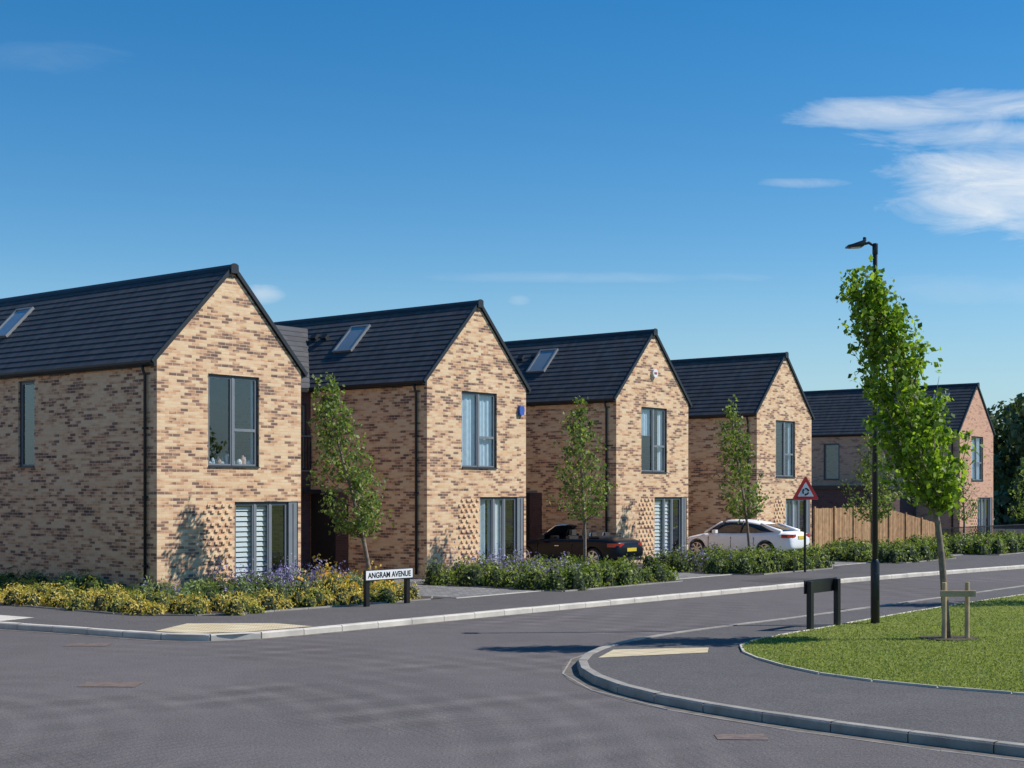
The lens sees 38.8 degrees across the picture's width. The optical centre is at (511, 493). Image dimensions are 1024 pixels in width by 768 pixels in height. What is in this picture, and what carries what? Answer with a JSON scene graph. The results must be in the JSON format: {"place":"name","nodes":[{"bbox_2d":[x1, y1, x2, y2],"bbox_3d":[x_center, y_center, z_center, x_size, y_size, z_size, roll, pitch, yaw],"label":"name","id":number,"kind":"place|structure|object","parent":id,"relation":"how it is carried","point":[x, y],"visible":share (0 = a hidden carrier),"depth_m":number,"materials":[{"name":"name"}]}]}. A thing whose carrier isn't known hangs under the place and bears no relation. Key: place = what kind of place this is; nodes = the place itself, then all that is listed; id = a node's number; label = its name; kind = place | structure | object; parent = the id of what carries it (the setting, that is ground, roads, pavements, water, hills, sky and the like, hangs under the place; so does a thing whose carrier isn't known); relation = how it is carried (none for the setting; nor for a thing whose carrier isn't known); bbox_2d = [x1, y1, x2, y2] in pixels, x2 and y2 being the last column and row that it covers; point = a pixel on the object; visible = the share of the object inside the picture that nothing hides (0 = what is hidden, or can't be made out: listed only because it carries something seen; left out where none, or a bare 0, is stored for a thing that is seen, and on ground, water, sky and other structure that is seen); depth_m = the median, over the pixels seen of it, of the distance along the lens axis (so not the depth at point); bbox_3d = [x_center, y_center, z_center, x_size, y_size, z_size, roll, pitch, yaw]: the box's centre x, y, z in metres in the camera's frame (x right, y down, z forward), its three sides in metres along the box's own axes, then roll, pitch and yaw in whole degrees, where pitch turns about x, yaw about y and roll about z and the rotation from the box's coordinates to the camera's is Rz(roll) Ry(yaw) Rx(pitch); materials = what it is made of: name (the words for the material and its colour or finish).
{"place":"outdoors","nodes":[
{"label":"outdoors","id":0,"kind":"place"},
{"bbox_2d":[0,596,437,614],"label":"planting bed","id":1,"kind":"object","parent":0,"point":[212,612],"visible":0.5,"depth_m":29.66,"materials":[{"name":"soil"}]},
{"bbox_2d":[396,583,534,597],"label":"driveway","id":2,"kind":"structure","parent":0,"point":[443,591],"depth_m":35.48,"materials":[{"name":"grey concrete"}]},
{"bbox_2d":[301,564,641,582],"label":"driveway","id":3,"kind":"structure","parent":0,"point":[412,580],"depth_m":40.50,"materials":[{"name":"grey concrete"}]},
{"bbox_2d":[0,569,1023,767],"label":"road","id":4,"kind":"structure","parent":0,"point":[499,692],"depth_m":17.30,"materials":[{"name":"grey asphalt"}]},
{"bbox_2d":[64,643,111,645],"bbox_3d":[-7.000,2.494,24.000,0.700,0.001,0.490,0,0,0],"label":"manhole cover","id":5,"kind":"object","parent":4,"relation":"on","point":[88,644],"visible":1,"depth_m":24.00,"materials":[{"name":"metal"}]},
{"bbox_2d":[76,682,142,686],"bbox_3d":[-5.250,2.494,19.000,0.760,0.001,0.532,0,0,0],"label":"manhole cover","id":6,"kind":"object","parent":4,"relation":"on","point":[110,684],"visible":1,"depth_m":18.97,"materials":[{"name":"metal"}]},
{"bbox_2d":[0,273,300,590],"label":"walls","id":7,"kind":"structure","parent":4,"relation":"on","point":[71,500],"depth_m":35.17,"materials":[{"name":"brick"}]},
{"bbox_2d":[141,365,147,580],"bbox_3d":[-8.527,-0.303,33.655,0.100,5.366,0.174,0,0,39],"label":"downpipe","id":8,"kind":"object","parent":7,"relation":"attached to","point":[144,496],"visible":0.9,"depth_m":33.65,"materials":[{"name":"black plastic"}]},
{"bbox_2d":[0,263,307,391],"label":"roof","id":9,"kind":"structure","parent":7,"relation":"attached to","point":[132,323],"depth_m":36.39,"materials":[{"name":"tile"}]},
{"bbox_2d":[17,374,296,579],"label":"window frames","id":10,"kind":"structure","parent":7,"relation":"attached to","point":[290,527],"depth_m":35.94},
{"bbox_2d":[204,504,232,581],"bbox_3d":[-7.050,1.264,34.898,0.034,2.013,0.888,0,0,39],"label":"projecting brick panel","id":11,"kind":"object","parent":7,"relation":"attached to","point":[219,536],"visible":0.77,"depth_m":34.90,"materials":[{"name":"beige brick"}]},
{"bbox_2d":[209,379,265,580],"bbox_3d":[-11.487,-0.260,39.014,11.765,5.480,4.400,0,0,39],"label":"interior","id":12,"kind":"object","parent":7,"relation":"attached to","point":[218,421],"visible":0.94,"depth_m":36.27,"materials":[{"name":"white paint"}]},
{"bbox_2d":[301,392,310,572],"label":"link wall","id":13,"kind":"structure","parent":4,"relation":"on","point":[306,520],"depth_m":43.60,"materials":[{"name":"brown brick"}]},
{"bbox_2d":[33,325,314,392],"bbox_3d":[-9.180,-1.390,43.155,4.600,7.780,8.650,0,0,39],"label":"link roof","id":14,"kind":"structure","parent":13,"relation":"on","point":[296,338],"depth_m":45.24,"materials":[{"name":"tile"}]},
{"bbox_2d":[301,403,321,493],"bbox_3d":[-7.403,-0.148,41.735,0.650,5.097,4.850,0,0,39],"label":"garage door and balcony","id":15,"kind":"structure","parent":13,"relation":"attached to","point":[303,467],"depth_m":43.55,"materials":[{"name":"black metal"}]},
{"bbox_2d":[0,565,1023,640],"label":"roadside kerb","id":16,"kind":"structure","parent":4,"relation":"on","point":[231,636],"depth_m":27.64,"materials":[{"name":"concrete"}]},
{"bbox_2d":[0,568,1023,641],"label":"gutter","id":17,"kind":"object","parent":4,"relation":"on","point":[433,622],"visible":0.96,"depth_m":27.48,"materials":[{"name":"grey concrete"}]},
{"bbox_2d":[714,734,768,739],"bbox_3d":[2.350,2.494,14.900,0.520,0.001,0.364,0,0,0],"label":"manhole cover","id":18,"kind":"object","parent":4,"relation":"on","point":[745,736],"visible":1,"depth_m":14.91,"materials":[{"name":"metal"}]},
{"bbox_2d":[561,654,1023,759],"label":"gutter","id":19,"kind":"object","parent":4,"relation":"on","point":[571,670],"visible":0.53,"depth_m":15.90,"materials":[{"name":"grey concrete"}]},
{"bbox_2d":[562,655,1023,761],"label":"channel edging","id":20,"kind":"object","parent":4,"relation":"on","point":[775,727],"visible":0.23,"depth_m":15.49,"materials":[{"name":"concrete"}]},
{"bbox_2d":[577,585,1023,756],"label":"island kerb","id":21,"kind":"structure","parent":4,"relation":"on","point":[588,673],"depth_m":15.77,"materials":[{"name":"concrete"}]},
{"bbox_2d":[0,518,1023,634],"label":"pavement","id":22,"kind":"structure","parent":0,"point":[316,617],"depth_m":31.42,"materials":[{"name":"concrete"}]},
{"bbox_2d":[0,615,33,620],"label":"concrete slab","id":23,"kind":"structure","parent":22,"relation":"on","point":[4,617],"depth_m":28.06,"materials":[{"name":"beige concrete"}]},
{"bbox_2d":[0,595,432,615],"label":"planting bed edging","id":24,"kind":"object","parent":22,"relation":"on","point":[210,614],"visible":0.44,"depth_m":29.73,"materials":[{"name":"grey concrete"}]},
{"bbox_2d":[0,553,421,615],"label":"flower border","id":25,"kind":"object","parent":24,"relation":"on","point":[277,590],"visible":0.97,"depth_m":31.29,"materials":[{"name":"green plant"}]},
{"bbox_2d":[306,372,394,569],"bbox_3d":[-3.870,-0.233,34.517,2.111,5.281,2.093,0,0,0],"label":"street tree","id":26,"kind":"object","parent":24,"relation":"on","point":[365,523],"visible":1,"depth_m":34.37,"materials":[{"name":"green plant"}]},
{"bbox_2d":[157,623,308,632],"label":"tactile paving","id":27,"kind":"structure","parent":22,"relation":"on","point":[211,627],"depth_m":25.85,"materials":[{"name":"beige concrete"}]},
{"bbox_2d":[363,567,412,606],"bbox_3d":[-2.680,2.010,31.316,0.130,0.780,1.500,0,0,39],"label":"street name sign","id":28,"kind":"object","parent":22,"relation":"on","point":[406,574],"visible":1,"depth_m":31.20,"materials":[{"name":"white metal"}]},
{"bbox_2d":[301,307,525,578],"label":"walls","id":29,"kind":"structure","parent":22,"relation":"on","point":[475,358],"depth_m":41.86,"materials":[{"name":"brick"}]},
{"bbox_2d":[311,489,347,571],"bbox_3d":[-5.433,1.090,43.167,1.560,2.420,0.047,0,0,39],"label":"side door","id":30,"kind":"structure","parent":29,"relation":"attached to","point":[325,545],"depth_m":43.23,"materials":[{"name":"black wood"}]},
{"bbox_2d":[274,299,530,393],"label":"roof","id":31,"kind":"structure","parent":29,"relation":"attached to","point":[405,347],"depth_m":43.22,"materials":[{"name":"tile"}]},
{"bbox_2d":[413,384,418,574],"bbox_3d":[-2.721,-0.403,40.921,0.100,5.366,0.174,0,0,39],"label":"downpipe","id":32,"kind":"object","parent":29,"relation":"attached to","point":[415,436],"visible":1,"depth_m":40.91,"materials":[{"name":"black plastic"}]},
{"bbox_2d":[459,499,478,563],"bbox_3d":[-1.245,1.163,42.164,0.035,2.013,0.888,0,0,39],"label":"projecting brick panel","id":33,"kind":"object","parent":29,"relation":"attached to","point":[460,536],"visible":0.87,"depth_m":42.12,"materials":[{"name":"beige brick"}]},
{"bbox_2d":[462,394,500,563],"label":"curtains","id":34,"kind":"object","parent":29,"relation":"attached to","point":[468,429],"visible":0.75,"depth_m":42.92,"materials":[{"name":"white fabric"}]},
{"bbox_2d":[462,391,522,566],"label":"window frames","id":35,"kind":"structure","parent":29,"relation":"attached to","point":[518,522],"depth_m":43.18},
{"bbox_2d":[518,406,524,414],"bbox_3d":[0.279,-2.515,44.026,0.088,0.270,0.240,0,0,39],"label":"alarm box","id":36,"kind":"object","parent":29,"relation":"attached to","point":[521,410],"visible":1,"depth_m":43.97,"materials":[{"name":"blue plastic"}]},
{"bbox_2d":[459,590,543,597],"bbox_3d":[-0.265,2.396,34.528,0.060,0.029,3.286,0,0,39],"label":"driveway edging","id":37,"kind":"object","parent":22,"relation":"on","point":[501,594],"visible":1,"depth_m":34.48,"materials":[{"name":"concrete"}]},
{"bbox_2d":[448,580,682,591],"bbox_3d":[1.235,2.388,39.089,4.650,0.044,5.600,0,0,39],"label":"planting bed edging","id":38,"kind":"object","parent":22,"relation":"on","point":[577,589],"visible":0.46,"depth_m":37.05,"materials":[{"name":"grey concrete"}]},
{"bbox_2d":[545,396,617,561],"bbox_3d":[2.047,-0.190,41.270,2.107,5.186,1.849,0,0,44],"label":"street tree","id":39,"kind":"object","parent":38,"relation":"on","point":[580,428],"visible":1,"depth_m":41.16,"materials":[{"name":"green plant"}]},
{"bbox_2d":[526,335,687,565],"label":"walls","id":40,"kind":"structure","parent":22,"relation":"on","point":[628,453],"depth_m":49.53,"materials":[{"name":"brick"}]},
{"bbox_2d":[526,491,541,539],"bbox_3d":[0.404,1.110,50.472,1.560,2.420,0.048,0,0,39],"label":"side door","id":41,"kind":"structure","parent":40,"relation":"attached to","point":[533,514],"depth_m":50.20,"materials":[{"name":"brown wood"}]},
{"bbox_2d":[504,328,691,408],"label":"roof","id":42,"kind":"structure","parent":40,"relation":"attached to","point":[593,368],"depth_m":50.27,"materials":[{"name":"tile"}]},
{"bbox_2d":[604,401,608,531],"bbox_3d":[3.115,-0.383,48.226,0.100,5.366,0.174,0,0,39],"label":"downpipe","id":43,"kind":"object","parent":40,"relation":"attached to","point":[606,445],"visible":0.66,"depth_m":48.21,"materials":[{"name":"black plastic"}]},
{"bbox_2d":[639,499,653,557],"bbox_3d":[4.591,1.183,49.468,0.035,2.013,0.888,0,0,39],"label":"projecting brick panel","id":44,"kind":"object","parent":40,"relation":"attached to","point":[646,525],"visible":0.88,"depth_m":49.48,"materials":[{"name":"beige brick"}]},
{"bbox_2d":[651,369,657,377],"bbox_3d":[4.896,-4.130,49.797,0.098,0.300,0.300,0,0,39],"label":"alarm box","id":45,"kind":"object","parent":40,"relation":"attached to","point":[654,373],"visible":1,"depth_m":49.74,"materials":[{"name":"white paint"}]},
{"bbox_2d":[641,410,668,556],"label":"curtains","id":46,"kind":"object","parent":40,"relation":"attached to","point":[645,422],"visible":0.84,"depth_m":50.39,"materials":[{"name":"white fabric"}]},
{"bbox_2d":[641,407,685,553],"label":"window frames","id":47,"kind":"structure","parent":40,"relation":"attached to","point":[682,521],"depth_m":50.51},
{"bbox_2d":[676,574,732,579],"bbox_3d":[5.384,2.395,41.598,0.060,0.029,3.586,0,0,39],"label":"driveway edging","id":48,"kind":"object","parent":22,"relation":"on","point":[706,576],"visible":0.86,"depth_m":41.84,"materials":[{"name":"concrete"}]},
{"bbox_2d":[638,567,832,574],"bbox_3d":[7.271,2.388,46.043,4.200,0.044,5.600,0,0,39],"label":"planting bed edging","id":49,"kind":"object","parent":22,"relation":"on","point":[771,573],"visible":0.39,"depth_m":43.92,"materials":[{"name":"grey concrete"}]},
{"bbox_2d":[639,540,834,574],"bbox_3d":[7.130,1.934,46.040,4.587,1.033,6.099,0,0,37],"label":"hedge","id":50,"kind":"object","parent":49,"relation":"on","point":[715,560],"visible":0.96,"depth_m":44.55,"materials":[{"name":"green plant"}]},
{"bbox_2d":[710,394,773,547],"bbox_3d":[7.619,-0.467,48.749,2.103,5.740,2.018,0,0,0],"label":"street tree","id":51,"kind":"object","parent":49,"relation":"on","point":[740,455],"visible":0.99,"depth_m":48.47,"materials":[{"name":"green plant"}]},
{"bbox_2d":[688,358,810,550],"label":"walls","id":52,"kind":"structure","parent":22,"relation":"on","point":[783,400],"depth_m":56.87,"materials":[{"name":"brick"}]},
{"bbox_2d":[671,352,814,420],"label":"roof","id":53,"kind":"structure","parent":52,"relation":"attached to","point":[712,385],"depth_m":57.46,"materials":[{"name":"tile"}]},
{"bbox_2d":[746,416,748,512],"bbox_3d":[9.014,-0.303,55.609,0.100,5.366,0.174,0,0,39],"label":"downpipe","id":54,"kind":"object","parent":52,"relation":"attached to","point":[747,456],"visible":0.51,"depth_m":55.60,"materials":[{"name":"black plastic"}]},
{"bbox_2d":[774,500,785,524],"bbox_3d":[10.490,1.264,56.851,0.034,2.013,0.888,0,0,39],"label":"projecting brick panel","id":55,"kind":"object","parent":52,"relation":"attached to","point":[780,512],"visible":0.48,"depth_m":56.78,"materials":[{"name":"beige brick"}]},
{"bbox_2d":[786,424,796,527],"bbox_3d":[6.052,-0.260,60.968,11.762,5.480,4.400,0,0,39],"label":"interior","id":56,"kind":"object","parent":52,"relation":"attached to","point":[789,502],"visible":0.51,"depth_m":57.91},
{"bbox_2d":[776,420,809,547],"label":"window frames","id":57,"kind":"structure","parent":52,"relation":"attached to","point":[783,475],"depth_m":57.85,"materials":[{"name":"grey metal"}]},
{"bbox_2d":[743,577,810,581],"bbox_3d":[7.368,2.395,40.397,1.100,0.001,2.200,0,0,39],"label":"repair patch","id":58,"kind":"object","parent":22,"relation":"on","point":[779,579],"visible":1,"depth_m":40.48,"materials":[{"name":"grey asphalt"}]},
{"bbox_2d":[793,477,817,571],"bbox_3d":[8.954,0.940,44.362,0.808,2.920,0.110,0,0,-8],"label":"traffic sign","id":59,"kind":"object","parent":22,"relation":"on","point":[805,491],"visible":1,"depth_m":44.33,"materials":[{"name":"red metal"}]},
{"bbox_2d":[811,485,917,541],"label":"brick annex","id":60,"kind":"object","parent":22,"relation":"on","point":[830,496],"visible":0.21,"depth_m":71.31,"materials":[{"name":"brown brick"}]},
{"bbox_2d":[812,506,934,547],"bbox_3d":[16.199,1.465,64.005,0.125,1.870,12.612,0,0,39],"label":"timber fence","id":61,"kind":"object","parent":22,"relation":"on","point":[831,524],"visible":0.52,"depth_m":62.42,"materials":[{"name":"brown wood"}]},
{"bbox_2d":[831,558,955,562],"bbox_3d":[13.381,2.388,53.129,4.100,0.044,5.500,0,0,39],"label":"planting bed edging","id":62,"kind":"object","parent":22,"relation":"on","point":[891,562],"visible":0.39,"depth_m":50.93,"materials":[{"name":"grey concrete"}]},
{"bbox_2d":[838,431,905,542],"bbox_3d":[13.974,-0.003,55.922,2.441,4.814,2.290,0,0,40],"label":"street tree","id":63,"kind":"object","parent":62,"relation":"on","point":[868,487],"visible":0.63,"depth_m":55.80,"materials":[{"name":"green plant"}]},
{"bbox_2d":[791,537,954,562],"bbox_3d":[13.383,2.002,53.247,4.580,0.924,6.147,0,0,37],"label":"hedge","id":64,"kind":"object","parent":62,"relation":"on","point":[852,550],"visible":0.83,"depth_m":51.44,"materials":[{"name":"green plant"}]},
{"bbox_2d":[935,524,1023,538],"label":"metal railing","id":65,"kind":"object","parent":22,"relation":"on","point":[1009,527],"visible":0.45,"depth_m":65.27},
{"bbox_2d":[957,552,1023,554],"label":"planting bed edging","id":66,"kind":"object","parent":22,"relation":"on","point":[992,554],"visible":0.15,"depth_m":56.91,"materials":[{"name":"grey concrete"}]},
{"bbox_2d":[890,528,1023,554],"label":"hedge","id":67,"kind":"object","parent":66,"relation":"on","point":[993,543],"visible":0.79,"depth_m":58.41,"materials":[{"name":"green plant"}]},
{"bbox_2d":[952,457,983,536],"bbox_3d":[19.778,0.397,63.107,1.780,4.013,1.710,0,0,0],"label":"street tree","id":68,"kind":"object","parent":66,"relation":"on","point":[963,513],"visible":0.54,"depth_m":63.16,"materials":[{"name":"green plant"}]},
{"bbox_2d":[1001,457,1023,519],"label":"street tree","id":69,"kind":"object","parent":22,"relation":"on","point":[1021,502],"visible":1,"depth_m":68.27,"materials":[{"name":"green plant"}]},
{"bbox_2d":[0,0,1023,436],"label":"sky","id":70,"kind":"structure","parent":0,"point":[702,174],"materials":[{"name":"blue"}]},
{"bbox_2d":[485,580,674,588],"bbox_3d":[1.235,2.388,39.089,4.550,0.001,5.500,0,0,39],"label":"planting bed","id":71,"kind":"object","parent":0,"point":[619,585],"visible":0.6,"depth_m":37.73,"materials":[{"name":"soil"}]},
{"bbox_2d":[420,541,679,590],"bbox_3d":[1.148,1.858,39.113,5.008,1.187,6.083,0,0,37],"label":"hedge","id":72,"kind":"object","parent":71,"relation":"in","point":[572,573],"visible":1,"depth_m":37.71,"materials":[{"name":"green plant"}]},
{"bbox_2d":[598,647,708,657],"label":"tactile paving","id":73,"kind":"structure","parent":0,"point":[627,652],"depth_m":22.02,"materials":[{"name":"beige concrete"}]},
{"bbox_2d":[673,572,724,578],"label":"driveway","id":74,"kind":"structure","parent":0,"point":[685,575],"depth_m":42.93,"materials":[{"name":"grey concrete"}]},
{"bbox_2d":[526,524,642,563],"bbox_3d":[2.031,1.691,47.478,4.580,1.398,2.070,0,0,39],"label":"parked convertible car","id":75,"kind":"object","parent":74,"relation":"on","point":[556,541],"visible":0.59,"depth_m":46.52,"materials":[{"name":"black paint"}]},
{"bbox_2d":[700,567,839,574],"bbox_3d":[7.271,2.388,46.043,4.100,0.001,5.500,0,0,39],"label":"planting bed","id":76,"kind":"object","parent":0,"point":[776,572],"visible":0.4,"depth_m":43.94,"materials":[{"name":"soil"}]},
{"bbox_2d":[587,587,1023,742],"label":"footway","id":77,"kind":"structure","parent":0,"point":[724,669],"depth_m":17.97,"materials":[{"name":"asphalt"}]},
{"bbox_2d":[804,577,840,629],"bbox_3d":[5.540,1.960,25.884,0.129,0.880,1.250,0,0,39],"label":"street name sign","id":78,"kind":"object","parent":77,"relation":"on","point":[812,587],"visible":1,"depth_m":25.88,"materials":[{"name":"black metal"}]},
{"bbox_2d":[740,594,1023,694],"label":"lawn edging","id":79,"kind":"object","parent":77,"relation":"on","point":[884,681],"visible":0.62,"depth_m":18.76,"materials":[{"name":"concrete"}]},
{"bbox_2d":[830,562,861,565],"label":"driveway","id":80,"kind":"structure","parent":0,"point":[840,563],"depth_m":49.68,"materials":[{"name":"grey concrete"}]},
{"bbox_2d":[688,519,809,555],"bbox_3d":[8.613,1.672,54.122,4.890,1.436,2.140,0,0,39],"label":"parked car","id":81,"kind":"object","parent":80,"relation":"on","point":[766,533],"visible":0.81,"depth_m":53.17,"materials":[{"name":"white paint"}]},
{"bbox_2d":[741,594,1023,692],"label":"lawn","id":82,"kind":"structure","parent":0,"point":[895,625],"depth_m":22.92,"materials":[{"name":"green plant"}]},
{"bbox_2d":[845,237,879,623],"bbox_3d":[6.426,-1.145,26.570,0.612,7.090,0.240,0,0,0],"label":"street lamp","id":83,"kind":"object","parent":82,"relation":"on","point":[875,590],"visible":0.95,"depth_m":26.55,"materials":[{"name":"black metal"}]},
{"bbox_2d":[835,254,985,637],"bbox_3d":[6.485,-0.770,23.776,2.354,6.349,1.959,0,0,0],"label":"street tree","id":84,"kind":"object","parent":82,"relation":"on","point":[927,472],"visible":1,"depth_m":23.59,"materials":[{"name":"green plant"}]},
{"bbox_2d":[919,582,978,640],"bbox_3d":[7.183,1.925,23.776,0.949,0.950,0.841,0,0,0],"label":"tree stake","id":85,"kind":"object","parent":82,"relation":"on","point":[967,593],"visible":0.91,"depth_m":23.67,"materials":[{"name":"brown wood"}]},
{"label":"ground","id":86,"kind":"structure","parent":0,"visible":0},
{"bbox_2d":[811,388,992,535],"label":"walls","id":87,"kind":"structure","parent":86,"relation":"on","point":[976,421],"depth_m":74.23,"materials":[{"name":"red brick"}]},
{"bbox_2d":[803,382,995,437],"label":"roof","id":88,"kind":"structure","parent":87,"relation":"attached to","point":[840,413],"depth_m":75.50,"materials":[{"name":"tile"}]},
{"bbox_2d":[824,436,991,533],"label":"window frames","id":89,"kind":"structure","parent":87,"relation":"attached to","point":[989,508],"depth_m":73.98,"materials":[{"name":"grey metal"}]},
{"bbox_2d":[951,438,952,526],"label":"downpipe","id":90,"kind":"object","parent":87,"relation":"attached to","point":[952,496],"visible":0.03,"depth_m":71.38,"materials":[{"name":"black plastic"}]},
{"bbox_2d":[970,499,977,532],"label":"projecting brick panel","id":91,"kind":"object","parent":87,"relation":"attached to","point":[974,514],"visible":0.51,"depth_m":72.73,"materials":[{"name":"beige brick"}]},
{"bbox_2d":[971,438,982,525],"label":"interior","id":92,"kind":"object","parent":87,"relation":"attached to","point":[973,463],"visible":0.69,"depth_m":73.52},
{"bbox_2d":[987,393,1023,525],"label":"distant trees","id":93,"kind":"object","parent":86,"relation":"on","point":[1008,449],"visible":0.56,"depth_m":108.61,"materials":[{"name":"green plant"}]}
]}

